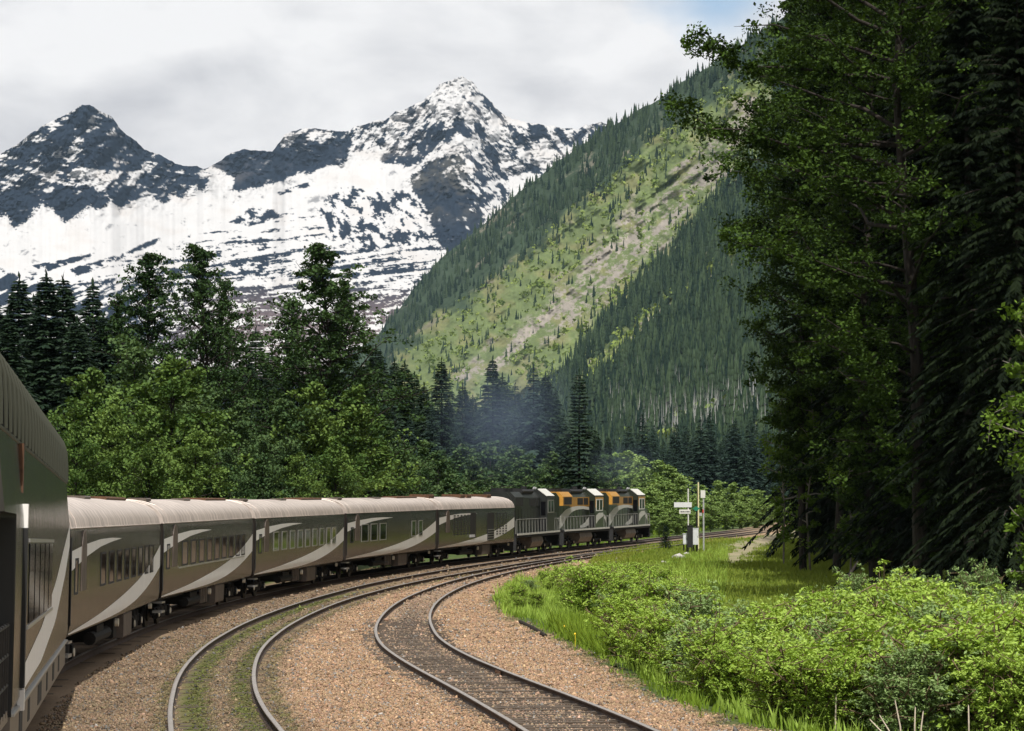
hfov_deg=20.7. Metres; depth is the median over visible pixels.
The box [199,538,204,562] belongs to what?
window
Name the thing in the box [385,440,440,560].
leafy tree
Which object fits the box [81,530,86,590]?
door panel
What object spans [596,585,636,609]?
willow bush
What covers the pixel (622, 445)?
valley conifer
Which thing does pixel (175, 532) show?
door panel
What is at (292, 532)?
window
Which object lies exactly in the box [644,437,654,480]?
valley conifer
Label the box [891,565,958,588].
willow bush
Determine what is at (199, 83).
sky
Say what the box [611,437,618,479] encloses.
valley conifer
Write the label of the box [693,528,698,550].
equipment cabinet
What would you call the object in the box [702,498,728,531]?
young tree
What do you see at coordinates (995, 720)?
willow bush
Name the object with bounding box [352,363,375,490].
spruce tree
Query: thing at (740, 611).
willow bush
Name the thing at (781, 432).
valley conifer
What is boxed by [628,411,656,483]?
valley conifer
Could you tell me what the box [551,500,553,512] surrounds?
window
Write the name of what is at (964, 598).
willow bush
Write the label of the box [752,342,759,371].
hillside conifer
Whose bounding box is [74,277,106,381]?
spruce tree
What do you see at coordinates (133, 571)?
window
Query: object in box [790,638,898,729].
willow bush
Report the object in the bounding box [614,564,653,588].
willow bush
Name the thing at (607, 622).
willow bush
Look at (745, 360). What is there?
hillside conifer
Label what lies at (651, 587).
willow bush
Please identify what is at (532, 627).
fallen log
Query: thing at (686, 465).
valley conifer
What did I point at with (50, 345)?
spruce tree
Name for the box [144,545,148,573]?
window
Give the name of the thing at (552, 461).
birch tree
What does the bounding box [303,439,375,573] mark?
leafy tree
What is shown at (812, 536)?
hemlock tree
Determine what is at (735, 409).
hillside conifer
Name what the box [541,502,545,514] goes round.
window
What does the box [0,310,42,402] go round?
spruce tree
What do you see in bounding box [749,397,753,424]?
hillside conifer
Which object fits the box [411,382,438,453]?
spruce tree
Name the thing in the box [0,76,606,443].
mountain
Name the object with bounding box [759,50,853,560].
hemlock tree
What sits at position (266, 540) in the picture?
door panel
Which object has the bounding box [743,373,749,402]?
hillside conifer
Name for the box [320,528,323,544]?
window
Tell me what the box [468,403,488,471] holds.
spruce tree
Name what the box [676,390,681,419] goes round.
hillside conifer
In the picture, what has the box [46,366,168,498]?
leafy tree
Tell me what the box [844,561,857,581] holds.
fallen log
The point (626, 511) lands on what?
diesel locomotive
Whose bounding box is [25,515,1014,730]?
ground
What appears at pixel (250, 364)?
spruce tree
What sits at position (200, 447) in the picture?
leafy tree
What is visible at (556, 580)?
willow bush
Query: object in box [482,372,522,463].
spruce tree
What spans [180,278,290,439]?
cottonwood tree
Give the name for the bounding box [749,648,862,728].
willow bush
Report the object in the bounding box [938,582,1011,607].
willow bush
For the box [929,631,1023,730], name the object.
willow bush
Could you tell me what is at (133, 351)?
leafy tree
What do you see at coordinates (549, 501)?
window
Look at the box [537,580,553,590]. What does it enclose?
willow bush
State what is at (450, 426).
spruce tree
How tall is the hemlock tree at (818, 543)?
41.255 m
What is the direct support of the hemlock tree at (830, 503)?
on the ground at (76, 673)
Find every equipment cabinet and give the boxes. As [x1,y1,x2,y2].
[683,534,686,551]
[687,525,692,550]
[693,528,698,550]
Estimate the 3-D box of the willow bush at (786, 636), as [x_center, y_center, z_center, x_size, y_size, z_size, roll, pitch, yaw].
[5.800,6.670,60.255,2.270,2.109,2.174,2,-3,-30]
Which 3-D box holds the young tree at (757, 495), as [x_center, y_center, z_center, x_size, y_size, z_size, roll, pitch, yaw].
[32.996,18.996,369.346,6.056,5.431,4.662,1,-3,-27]
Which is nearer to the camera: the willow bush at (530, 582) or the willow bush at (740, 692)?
the willow bush at (740, 692)
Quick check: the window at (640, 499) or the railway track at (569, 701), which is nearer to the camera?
the railway track at (569, 701)
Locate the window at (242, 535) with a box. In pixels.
[241,534,244,554]
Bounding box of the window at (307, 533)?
[305,529,309,546]
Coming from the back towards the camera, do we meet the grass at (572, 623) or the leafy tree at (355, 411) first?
the leafy tree at (355, 411)
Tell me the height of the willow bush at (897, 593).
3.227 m
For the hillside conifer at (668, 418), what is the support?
on the hillside
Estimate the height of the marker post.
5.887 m
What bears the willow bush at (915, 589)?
on the ground at (76, 673)
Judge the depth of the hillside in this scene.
3170.93 m
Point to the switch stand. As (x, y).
(696, 508)
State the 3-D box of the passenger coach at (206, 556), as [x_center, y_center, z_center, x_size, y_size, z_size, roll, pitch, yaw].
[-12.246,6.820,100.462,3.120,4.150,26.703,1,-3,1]
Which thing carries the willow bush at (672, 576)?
on the ground at (76, 673)
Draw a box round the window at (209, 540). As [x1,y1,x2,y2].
[207,538,211,560]
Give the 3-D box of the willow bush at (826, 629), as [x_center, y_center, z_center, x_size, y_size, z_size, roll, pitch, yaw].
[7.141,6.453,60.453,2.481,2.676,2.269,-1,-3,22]
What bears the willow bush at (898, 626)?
on the ground at (76, 673)
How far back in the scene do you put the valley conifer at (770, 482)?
633.34 m
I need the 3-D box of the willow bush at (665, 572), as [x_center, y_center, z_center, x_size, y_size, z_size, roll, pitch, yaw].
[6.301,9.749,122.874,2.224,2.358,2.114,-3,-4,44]
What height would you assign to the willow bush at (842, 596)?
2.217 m
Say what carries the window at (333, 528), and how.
in the passenger coach at (298, 539)
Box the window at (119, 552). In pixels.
[117,549,122,581]
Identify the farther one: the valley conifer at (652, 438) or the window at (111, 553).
the valley conifer at (652, 438)
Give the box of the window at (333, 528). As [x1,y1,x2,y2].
[332,527,335,543]
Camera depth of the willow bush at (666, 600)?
78.33 m
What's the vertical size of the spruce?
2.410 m
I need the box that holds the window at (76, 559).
[74,558,78,594]
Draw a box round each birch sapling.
[753,383,815,563]
[775,378,837,570]
[824,409,864,574]
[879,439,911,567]
[977,298,1023,584]
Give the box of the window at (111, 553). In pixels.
[109,550,114,583]
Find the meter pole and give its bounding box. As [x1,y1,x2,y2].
[701,490,704,549]
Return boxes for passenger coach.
[65,495,160,660]
[126,498,252,627]
[229,498,343,598]
[322,496,435,578]
[409,494,514,564]
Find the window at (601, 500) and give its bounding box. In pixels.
[600,499,602,510]
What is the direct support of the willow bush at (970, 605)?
on the ground at (76, 673)
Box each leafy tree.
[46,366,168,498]
[50,333,207,493]
[58,420,115,495]
[67,404,158,498]
[93,354,274,498]
[95,420,191,498]
[148,427,249,499]
[160,383,261,499]
[194,398,300,499]
[204,447,262,499]
[231,435,301,498]
[235,397,358,497]
[269,380,393,497]
[271,452,328,498]
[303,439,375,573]
[308,384,424,571]
[355,420,434,565]
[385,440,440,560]
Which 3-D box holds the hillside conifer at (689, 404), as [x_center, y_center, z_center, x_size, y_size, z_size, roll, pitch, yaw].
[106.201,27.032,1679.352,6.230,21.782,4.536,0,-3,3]
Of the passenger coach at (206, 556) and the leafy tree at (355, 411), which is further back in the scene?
the leafy tree at (355, 411)
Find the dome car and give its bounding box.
[0,353,69,730]
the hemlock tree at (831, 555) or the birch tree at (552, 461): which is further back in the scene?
the birch tree at (552, 461)
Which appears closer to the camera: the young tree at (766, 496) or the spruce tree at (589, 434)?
the spruce tree at (589, 434)
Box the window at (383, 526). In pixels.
[380,523,386,539]
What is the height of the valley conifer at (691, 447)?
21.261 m
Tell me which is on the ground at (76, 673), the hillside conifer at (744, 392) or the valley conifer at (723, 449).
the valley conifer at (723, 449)
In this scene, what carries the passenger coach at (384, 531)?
on the railway track at (83, 656)
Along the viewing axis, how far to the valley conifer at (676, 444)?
752.22 m
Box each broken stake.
[835,695,836,730]
[895,701,900,730]
[914,707,915,730]
[968,705,969,730]
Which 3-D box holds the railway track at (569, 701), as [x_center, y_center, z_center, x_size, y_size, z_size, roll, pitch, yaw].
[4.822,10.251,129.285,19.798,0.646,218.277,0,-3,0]
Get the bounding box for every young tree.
[609,450,663,501]
[609,455,669,493]
[610,474,631,488]
[630,480,655,505]
[645,486,674,533]
[646,460,693,528]
[648,505,670,536]
[649,464,710,527]
[653,475,709,530]
[658,491,692,534]
[666,509,690,534]
[671,495,701,533]
[689,509,709,530]
[692,485,722,528]
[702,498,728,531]
[705,480,740,528]
[714,482,748,528]
[714,502,743,529]
[725,503,749,528]
[733,486,755,526]
[740,489,772,525]
[744,504,769,527]
[759,494,776,524]
[769,504,787,518]
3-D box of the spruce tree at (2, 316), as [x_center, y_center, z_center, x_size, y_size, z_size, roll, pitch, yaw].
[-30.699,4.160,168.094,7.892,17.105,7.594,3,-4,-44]
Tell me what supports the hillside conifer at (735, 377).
on the hillside
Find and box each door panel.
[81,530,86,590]
[172,524,177,566]
[264,519,268,551]
[355,514,359,540]
[446,510,449,532]
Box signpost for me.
[674,489,691,524]
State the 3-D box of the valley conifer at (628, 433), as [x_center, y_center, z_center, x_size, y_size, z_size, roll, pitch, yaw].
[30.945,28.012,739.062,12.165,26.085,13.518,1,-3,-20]
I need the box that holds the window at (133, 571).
[131,547,136,577]
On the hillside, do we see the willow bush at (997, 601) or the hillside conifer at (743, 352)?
the hillside conifer at (743, 352)
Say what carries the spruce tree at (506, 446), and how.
on the ground at (76, 673)
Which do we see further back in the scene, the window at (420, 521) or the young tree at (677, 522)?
the young tree at (677, 522)
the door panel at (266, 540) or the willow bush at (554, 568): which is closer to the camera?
the door panel at (266, 540)
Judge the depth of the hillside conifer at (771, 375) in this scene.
1497.24 m
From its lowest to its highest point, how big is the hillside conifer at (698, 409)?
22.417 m
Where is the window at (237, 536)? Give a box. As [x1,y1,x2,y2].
[236,535,239,555]
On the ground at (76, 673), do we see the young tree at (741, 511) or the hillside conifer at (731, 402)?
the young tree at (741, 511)
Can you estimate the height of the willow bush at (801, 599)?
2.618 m
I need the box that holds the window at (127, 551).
[124,548,129,579]
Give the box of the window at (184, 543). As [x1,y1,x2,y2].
[182,540,187,565]
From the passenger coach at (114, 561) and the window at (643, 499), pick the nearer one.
the passenger coach at (114, 561)
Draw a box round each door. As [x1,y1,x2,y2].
[540,517,545,529]
[589,514,593,526]
[633,512,637,523]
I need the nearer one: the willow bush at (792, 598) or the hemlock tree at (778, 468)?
the willow bush at (792, 598)
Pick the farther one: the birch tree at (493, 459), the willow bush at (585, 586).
the birch tree at (493, 459)
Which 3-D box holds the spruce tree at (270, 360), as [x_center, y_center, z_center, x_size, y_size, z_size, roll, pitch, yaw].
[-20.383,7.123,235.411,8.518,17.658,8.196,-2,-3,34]
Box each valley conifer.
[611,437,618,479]
[618,423,637,460]
[618,440,624,460]
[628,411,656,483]
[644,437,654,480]
[648,427,661,459]
[650,433,664,475]
[658,439,667,474]
[663,445,673,479]
[665,422,684,474]
[665,448,680,478]
[676,424,691,479]
[677,430,688,464]
[678,439,695,479]
[684,417,715,512]
[684,435,696,492]
[694,428,725,496]
[699,409,722,476]
[715,441,729,494]
[716,417,759,510]
[717,439,728,472]
[722,423,734,471]
[733,439,755,510]
[741,417,759,472]
[746,435,771,501]
[749,414,760,456]
[754,427,767,496]
[757,428,778,494]
[762,428,795,500]
[764,450,775,495]
[767,461,788,509]
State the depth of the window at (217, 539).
101.55 m
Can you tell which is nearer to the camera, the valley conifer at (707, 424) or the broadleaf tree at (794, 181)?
the broadleaf tree at (794, 181)
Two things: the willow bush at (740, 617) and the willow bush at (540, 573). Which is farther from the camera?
the willow bush at (540, 573)
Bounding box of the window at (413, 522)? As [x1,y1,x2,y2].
[412,520,415,535]
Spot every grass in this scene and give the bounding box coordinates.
[480,534,829,730]
[491,545,729,627]
[543,602,618,654]
[587,534,1005,610]
[653,513,786,535]
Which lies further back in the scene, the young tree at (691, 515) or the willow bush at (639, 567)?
the young tree at (691, 515)
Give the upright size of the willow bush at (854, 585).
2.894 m
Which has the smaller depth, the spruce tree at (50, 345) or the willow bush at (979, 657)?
the willow bush at (979, 657)
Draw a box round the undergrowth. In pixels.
[498,561,1022,730]
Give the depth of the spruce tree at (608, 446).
379.68 m
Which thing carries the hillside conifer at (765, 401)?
on the hillside
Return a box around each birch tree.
[409,439,457,493]
[418,449,465,496]
[440,443,483,493]
[453,456,502,493]
[467,474,488,493]
[469,440,518,491]
[498,445,532,487]
[501,454,550,489]
[529,451,581,488]
[577,462,611,489]
[585,454,632,489]
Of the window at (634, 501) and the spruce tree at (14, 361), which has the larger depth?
the window at (634, 501)
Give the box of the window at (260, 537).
[259,534,261,553]
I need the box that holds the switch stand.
[693,506,699,550]
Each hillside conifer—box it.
[664,378,668,410]
[664,406,671,432]
[676,381,681,411]
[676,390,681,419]
[681,406,684,418]
[682,358,686,386]
[685,377,688,402]
[688,395,691,413]
[696,401,701,425]
[699,366,702,384]
[702,369,709,395]
[709,363,714,394]
[713,338,715,357]
[715,373,724,405]
[719,357,721,377]
[723,394,730,420]
[727,383,730,400]
[729,381,734,411]
[733,365,739,394]
[733,401,737,423]
[736,312,741,340]
[736,394,740,426]
[741,345,744,365]
[741,402,743,418]
[742,386,748,409]
[743,350,747,373]
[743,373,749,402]
[744,393,747,414]
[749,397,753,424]
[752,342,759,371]
[757,388,765,418]
[757,411,760,434]
[760,414,764,436]
[762,385,767,414]
[764,382,768,402]
[768,368,773,386]
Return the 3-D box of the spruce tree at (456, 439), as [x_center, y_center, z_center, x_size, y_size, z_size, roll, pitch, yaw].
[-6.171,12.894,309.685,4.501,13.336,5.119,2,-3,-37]
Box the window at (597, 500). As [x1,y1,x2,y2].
[596,499,599,510]
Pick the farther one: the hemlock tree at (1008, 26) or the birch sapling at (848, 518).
the birch sapling at (848, 518)
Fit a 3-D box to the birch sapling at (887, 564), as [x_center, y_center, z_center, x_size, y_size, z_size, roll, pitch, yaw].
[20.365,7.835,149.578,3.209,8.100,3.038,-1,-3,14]
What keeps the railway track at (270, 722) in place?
on the ground at (76, 673)
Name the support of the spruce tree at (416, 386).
on the ground at (76, 673)
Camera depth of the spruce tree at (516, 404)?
349.92 m
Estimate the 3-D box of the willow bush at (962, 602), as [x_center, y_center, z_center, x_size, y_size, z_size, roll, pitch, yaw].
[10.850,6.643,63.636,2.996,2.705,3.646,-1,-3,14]
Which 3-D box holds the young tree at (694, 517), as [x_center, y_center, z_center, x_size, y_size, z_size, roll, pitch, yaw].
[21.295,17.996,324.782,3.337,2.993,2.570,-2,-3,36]
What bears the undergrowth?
on the ground at (76, 673)
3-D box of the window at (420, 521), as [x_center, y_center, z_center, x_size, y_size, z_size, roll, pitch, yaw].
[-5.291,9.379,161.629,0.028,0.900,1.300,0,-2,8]
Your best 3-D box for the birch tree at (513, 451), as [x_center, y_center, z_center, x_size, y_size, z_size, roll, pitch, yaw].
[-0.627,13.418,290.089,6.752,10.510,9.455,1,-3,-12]
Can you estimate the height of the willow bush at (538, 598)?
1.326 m
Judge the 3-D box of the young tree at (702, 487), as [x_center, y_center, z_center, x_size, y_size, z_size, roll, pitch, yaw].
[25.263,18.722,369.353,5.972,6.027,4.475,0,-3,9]
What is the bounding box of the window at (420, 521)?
[419,520,422,535]
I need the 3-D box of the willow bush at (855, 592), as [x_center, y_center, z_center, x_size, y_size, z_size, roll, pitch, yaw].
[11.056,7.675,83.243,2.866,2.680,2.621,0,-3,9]
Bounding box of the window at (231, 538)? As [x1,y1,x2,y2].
[229,535,233,556]
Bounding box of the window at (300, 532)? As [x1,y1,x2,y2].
[298,529,302,547]
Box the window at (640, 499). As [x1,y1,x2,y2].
[639,498,641,508]
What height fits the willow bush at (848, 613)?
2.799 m
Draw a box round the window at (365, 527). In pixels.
[361,524,368,541]
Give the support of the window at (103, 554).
in the passenger coach at (114, 561)
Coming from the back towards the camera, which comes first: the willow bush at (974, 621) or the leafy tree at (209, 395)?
the leafy tree at (209, 395)
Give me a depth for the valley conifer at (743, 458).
606.88 m
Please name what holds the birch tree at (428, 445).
on the ground at (76, 673)
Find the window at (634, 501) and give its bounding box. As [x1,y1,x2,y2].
[633,500,636,510]
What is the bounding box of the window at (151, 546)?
[149,544,153,572]
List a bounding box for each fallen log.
[518,620,546,636]
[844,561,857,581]
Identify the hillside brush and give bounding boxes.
[389,77,770,439]
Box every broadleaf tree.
[687,0,876,569]
[733,0,888,574]
[758,0,949,586]
[863,1,1009,583]
[905,0,1023,591]
[937,10,1021,283]
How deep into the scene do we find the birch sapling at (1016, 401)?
96.16 m
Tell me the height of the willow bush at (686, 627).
2.449 m
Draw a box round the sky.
[0,0,787,168]
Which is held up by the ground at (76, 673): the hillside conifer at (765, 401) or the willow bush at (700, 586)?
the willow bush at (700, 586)
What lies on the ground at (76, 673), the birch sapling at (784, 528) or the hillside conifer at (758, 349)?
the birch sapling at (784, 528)
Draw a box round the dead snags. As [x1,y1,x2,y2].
[611,351,768,434]
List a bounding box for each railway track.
[43,528,754,700]
[148,530,775,730]
[360,544,682,730]
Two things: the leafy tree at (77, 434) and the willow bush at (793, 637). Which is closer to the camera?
the willow bush at (793, 637)
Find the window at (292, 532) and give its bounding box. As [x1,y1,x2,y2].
[290,530,294,548]
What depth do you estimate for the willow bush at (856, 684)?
52.13 m
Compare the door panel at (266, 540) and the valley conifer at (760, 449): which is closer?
the door panel at (266, 540)
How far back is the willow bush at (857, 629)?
54.23 m
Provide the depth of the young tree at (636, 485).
314.41 m
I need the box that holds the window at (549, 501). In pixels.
[548,500,550,512]
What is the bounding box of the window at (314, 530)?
[313,528,316,545]
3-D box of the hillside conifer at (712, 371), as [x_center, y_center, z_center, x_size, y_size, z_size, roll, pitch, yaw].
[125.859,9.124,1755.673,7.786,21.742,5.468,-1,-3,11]
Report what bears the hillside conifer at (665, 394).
on the hillside
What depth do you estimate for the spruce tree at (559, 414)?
344.80 m
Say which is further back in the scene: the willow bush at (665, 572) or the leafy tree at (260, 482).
the leafy tree at (260, 482)
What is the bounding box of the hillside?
[328,11,815,468]
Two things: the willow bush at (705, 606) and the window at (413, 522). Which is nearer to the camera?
the willow bush at (705, 606)
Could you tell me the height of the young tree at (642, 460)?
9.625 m
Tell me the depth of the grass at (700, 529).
372.67 m
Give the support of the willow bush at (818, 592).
on the ground at (76, 673)
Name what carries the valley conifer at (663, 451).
on the ground at (76, 673)
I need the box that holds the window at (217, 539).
[215,537,219,559]
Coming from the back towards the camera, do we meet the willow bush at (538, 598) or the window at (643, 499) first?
the window at (643, 499)
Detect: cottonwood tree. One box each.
[66,252,247,444]
[73,292,155,422]
[123,243,302,465]
[176,242,437,495]
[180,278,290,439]
[230,298,341,473]
[276,279,427,494]
[654,0,1022,577]
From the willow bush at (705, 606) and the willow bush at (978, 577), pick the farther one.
the willow bush at (978, 577)
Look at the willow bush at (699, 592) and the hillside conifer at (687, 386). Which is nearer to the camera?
the willow bush at (699, 592)
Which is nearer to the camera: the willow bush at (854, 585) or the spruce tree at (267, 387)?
the willow bush at (854, 585)
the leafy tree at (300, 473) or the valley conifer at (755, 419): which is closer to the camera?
the leafy tree at (300, 473)
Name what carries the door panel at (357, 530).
in the passenger coach at (384, 531)
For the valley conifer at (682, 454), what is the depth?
720.35 m
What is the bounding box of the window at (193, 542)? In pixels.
[191,539,196,563]
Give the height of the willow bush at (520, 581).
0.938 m
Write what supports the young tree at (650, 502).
on the ground at (76, 673)
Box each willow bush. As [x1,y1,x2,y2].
[498,583,533,604]
[508,593,531,609]
[516,577,537,587]
[520,577,539,589]
[525,587,551,607]
[534,569,551,582]
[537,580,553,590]
[540,562,625,616]
[541,572,564,601]
[542,571,570,592]
[544,556,615,590]
[544,563,569,588]
[553,575,578,604]
[557,586,577,609]
[574,559,639,608]
[578,594,657,656]
[588,588,621,614]
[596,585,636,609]
[597,608,682,665]
[598,562,648,573]
[599,567,644,597]
[606,609,710,670]
[607,560,663,575]
[611,606,674,670]
[612,585,650,607]
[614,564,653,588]
[624,569,720,605]
[625,575,689,597]
[626,597,681,610]
[633,633,686,680]
[635,580,748,623]
[637,570,698,589]
[637,606,771,683]
[640,561,688,582]
[643,584,706,614]
[654,576,698,586]
[657,615,751,703]
[660,617,741,684]
[661,579,708,607]
[664,617,761,689]
[668,578,713,593]
[668,609,710,627]
[670,642,763,708]
[686,587,711,603]
[711,599,757,645]
[715,638,830,728]
[717,604,749,619]
[721,597,770,618]
[732,648,756,699]
[735,625,813,693]
[736,634,811,696]
[740,597,831,684]
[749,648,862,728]
[750,626,819,642]
[757,602,839,630]
[760,626,820,651]
[767,644,838,719]
[768,587,889,620]
[775,591,837,602]
[782,585,819,603]
[782,600,941,636]
[783,637,831,718]
[789,604,847,642]
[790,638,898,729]
[791,589,847,608]
[796,652,884,730]
[797,611,926,712]
[798,615,887,713]
[800,599,877,626]
[803,589,833,597]
[805,568,944,613]
[805,572,884,597]
[811,589,868,607]
[820,609,959,646]
[821,563,883,595]
[834,655,943,730]
[837,578,911,606]
[842,559,946,602]
[842,581,955,618]
[861,626,983,730]
[871,603,1023,730]
[875,586,977,646]
[886,566,938,589]
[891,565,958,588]
[893,583,1023,709]
[895,581,981,609]
[896,587,1002,627]
[896,606,1021,707]
[907,584,995,614]
[911,578,964,598]
[927,599,1013,632]
[929,631,1011,716]
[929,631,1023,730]
[930,593,995,619]
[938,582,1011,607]
[939,584,1016,606]
[941,651,1022,730]
[944,552,1012,604]
[949,599,1023,616]
[964,652,1023,730]
[993,588,1014,602]
[997,579,1023,606]
[999,626,1023,660]
[1002,585,1022,596]
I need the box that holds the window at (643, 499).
[642,498,644,508]
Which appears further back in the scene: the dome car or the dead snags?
the dead snags
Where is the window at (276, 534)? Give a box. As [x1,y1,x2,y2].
[273,531,278,550]
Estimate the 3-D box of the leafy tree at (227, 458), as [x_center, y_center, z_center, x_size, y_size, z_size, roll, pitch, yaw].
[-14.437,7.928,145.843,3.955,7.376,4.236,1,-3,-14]
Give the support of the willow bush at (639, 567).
on the ground at (76, 673)
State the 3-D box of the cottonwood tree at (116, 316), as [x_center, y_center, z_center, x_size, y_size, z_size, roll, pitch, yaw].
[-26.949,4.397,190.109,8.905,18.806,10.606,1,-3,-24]
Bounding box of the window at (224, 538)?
[222,536,226,558]
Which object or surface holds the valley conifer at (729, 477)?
on the ground at (76, 673)
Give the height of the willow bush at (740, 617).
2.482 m
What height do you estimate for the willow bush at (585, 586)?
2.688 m
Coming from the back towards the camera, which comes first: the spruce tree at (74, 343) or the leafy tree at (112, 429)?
the spruce tree at (74, 343)
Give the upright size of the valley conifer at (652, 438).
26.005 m
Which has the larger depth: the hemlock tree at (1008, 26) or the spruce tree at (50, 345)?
the spruce tree at (50, 345)
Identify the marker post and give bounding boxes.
[697,482,701,548]
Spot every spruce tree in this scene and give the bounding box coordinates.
[0,307,19,373]
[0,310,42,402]
[2,271,41,391]
[14,269,73,454]
[19,273,103,433]
[21,294,58,410]
[45,315,102,486]
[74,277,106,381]
[86,311,133,436]
[226,357,260,420]
[229,373,258,427]
[244,325,276,409]
[251,374,281,461]
[257,347,284,398]
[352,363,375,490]
[365,344,419,474]
[381,358,408,446]
[384,378,402,446]
[390,360,422,445]
[396,373,429,446]
[403,415,423,490]
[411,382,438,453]
[413,357,466,468]
[415,406,447,478]
[439,402,465,469]
[448,423,464,489]
[453,382,477,467]
[463,356,508,479]
[464,395,484,455]
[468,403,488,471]
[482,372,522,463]
[497,364,557,487]
[499,418,517,473]
[503,382,530,455]
[512,401,531,459]
[527,371,582,488]
[541,388,570,473]
[552,411,576,486]
[553,368,606,489]
[581,432,611,487]
[599,437,615,483]
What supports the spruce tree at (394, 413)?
on the ground at (76, 673)
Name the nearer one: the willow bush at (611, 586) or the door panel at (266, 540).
the willow bush at (611, 586)
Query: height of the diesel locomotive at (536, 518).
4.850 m
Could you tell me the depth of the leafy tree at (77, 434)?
137.73 m
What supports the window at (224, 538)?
in the passenger coach at (206, 556)
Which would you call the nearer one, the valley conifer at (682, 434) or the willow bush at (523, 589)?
the willow bush at (523, 589)
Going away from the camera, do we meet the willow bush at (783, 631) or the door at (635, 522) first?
the willow bush at (783, 631)
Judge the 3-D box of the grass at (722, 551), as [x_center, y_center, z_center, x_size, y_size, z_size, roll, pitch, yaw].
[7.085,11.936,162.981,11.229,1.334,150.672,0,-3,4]
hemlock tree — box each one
[741,1,849,558]
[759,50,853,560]
[759,411,820,550]
[765,401,907,557]
[768,0,866,561]
[773,336,826,547]
[774,259,810,520]
[778,317,812,543]
[780,265,809,533]
[783,10,979,569]
[804,5,918,567]
[812,0,939,575]
[815,0,988,589]
[822,309,907,560]
[845,10,999,578]
[869,0,1023,590]
[881,0,1013,582]
[887,29,1022,589]
[893,0,1023,592]
[927,8,1021,589]
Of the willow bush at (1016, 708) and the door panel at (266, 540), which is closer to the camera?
the willow bush at (1016, 708)
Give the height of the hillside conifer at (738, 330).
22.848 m
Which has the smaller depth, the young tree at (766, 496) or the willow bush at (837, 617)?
the willow bush at (837, 617)
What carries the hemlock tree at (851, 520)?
on the ground at (76, 673)
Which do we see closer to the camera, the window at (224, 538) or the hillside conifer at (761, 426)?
the window at (224, 538)
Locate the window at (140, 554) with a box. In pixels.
[138,546,142,575]
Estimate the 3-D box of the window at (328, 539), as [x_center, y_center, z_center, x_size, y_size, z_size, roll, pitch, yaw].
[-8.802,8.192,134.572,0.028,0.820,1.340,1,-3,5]
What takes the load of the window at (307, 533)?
in the passenger coach at (298, 539)
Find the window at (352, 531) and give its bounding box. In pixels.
[351,527,353,542]
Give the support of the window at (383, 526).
in the passenger coach at (384, 531)
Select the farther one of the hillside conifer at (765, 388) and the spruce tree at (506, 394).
the hillside conifer at (765, 388)
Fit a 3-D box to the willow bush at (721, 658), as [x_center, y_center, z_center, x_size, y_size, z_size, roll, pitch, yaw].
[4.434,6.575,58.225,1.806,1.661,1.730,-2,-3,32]
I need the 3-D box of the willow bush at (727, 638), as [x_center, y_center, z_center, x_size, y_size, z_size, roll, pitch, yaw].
[4.146,6.404,59.292,1.995,2.241,1.992,-1,-3,17]
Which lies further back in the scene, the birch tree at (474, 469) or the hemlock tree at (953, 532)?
the birch tree at (474, 469)
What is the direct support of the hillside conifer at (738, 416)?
on the hillside
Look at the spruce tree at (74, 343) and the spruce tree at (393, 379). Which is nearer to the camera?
the spruce tree at (74, 343)
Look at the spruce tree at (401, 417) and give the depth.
344.83 m
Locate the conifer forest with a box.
[343,11,796,488]
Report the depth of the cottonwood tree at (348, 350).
183.92 m
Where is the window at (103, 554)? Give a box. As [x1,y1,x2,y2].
[100,551,106,585]
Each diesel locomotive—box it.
[483,486,559,554]
[541,486,609,548]
[592,487,649,543]
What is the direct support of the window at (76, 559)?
in the passenger coach at (114, 561)
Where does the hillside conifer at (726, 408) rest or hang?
on the hillside
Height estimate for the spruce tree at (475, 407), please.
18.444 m
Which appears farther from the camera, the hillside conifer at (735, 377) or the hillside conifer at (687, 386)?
the hillside conifer at (687, 386)
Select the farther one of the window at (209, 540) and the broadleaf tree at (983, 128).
the broadleaf tree at (983, 128)
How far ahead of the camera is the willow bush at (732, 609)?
75.98 m
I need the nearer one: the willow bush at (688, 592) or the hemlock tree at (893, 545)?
the willow bush at (688, 592)
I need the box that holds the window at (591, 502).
[590,501,593,512]
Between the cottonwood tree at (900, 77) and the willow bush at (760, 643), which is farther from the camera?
the cottonwood tree at (900, 77)
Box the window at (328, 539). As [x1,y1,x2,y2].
[326,527,330,544]
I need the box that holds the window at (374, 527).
[371,523,377,540]
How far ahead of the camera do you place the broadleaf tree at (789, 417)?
176.16 m
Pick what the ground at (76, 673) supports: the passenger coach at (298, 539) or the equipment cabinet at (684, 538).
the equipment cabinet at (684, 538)
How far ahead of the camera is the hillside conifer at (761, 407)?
1432.68 m
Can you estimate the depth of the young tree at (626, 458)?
329.34 m
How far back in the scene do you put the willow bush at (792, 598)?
91.69 m
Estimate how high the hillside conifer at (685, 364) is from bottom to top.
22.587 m
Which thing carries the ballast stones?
on the ground at (76, 673)
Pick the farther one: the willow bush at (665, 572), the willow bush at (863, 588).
the willow bush at (665, 572)
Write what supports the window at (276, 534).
in the passenger coach at (298, 539)
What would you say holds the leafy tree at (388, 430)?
on the ground at (76, 673)
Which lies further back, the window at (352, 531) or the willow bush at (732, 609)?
the window at (352, 531)
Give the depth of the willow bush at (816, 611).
66.63 m
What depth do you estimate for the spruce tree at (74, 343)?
159.91 m
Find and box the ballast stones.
[36,539,789,730]
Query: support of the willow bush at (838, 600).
on the ground at (76, 673)
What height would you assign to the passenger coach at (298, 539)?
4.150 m
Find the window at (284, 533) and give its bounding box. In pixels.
[282,531,286,549]
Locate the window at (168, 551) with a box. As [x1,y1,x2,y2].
[166,544,169,568]
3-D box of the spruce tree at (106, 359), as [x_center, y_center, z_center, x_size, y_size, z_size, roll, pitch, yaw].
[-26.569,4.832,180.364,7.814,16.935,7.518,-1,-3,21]
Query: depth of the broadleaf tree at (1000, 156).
130.14 m

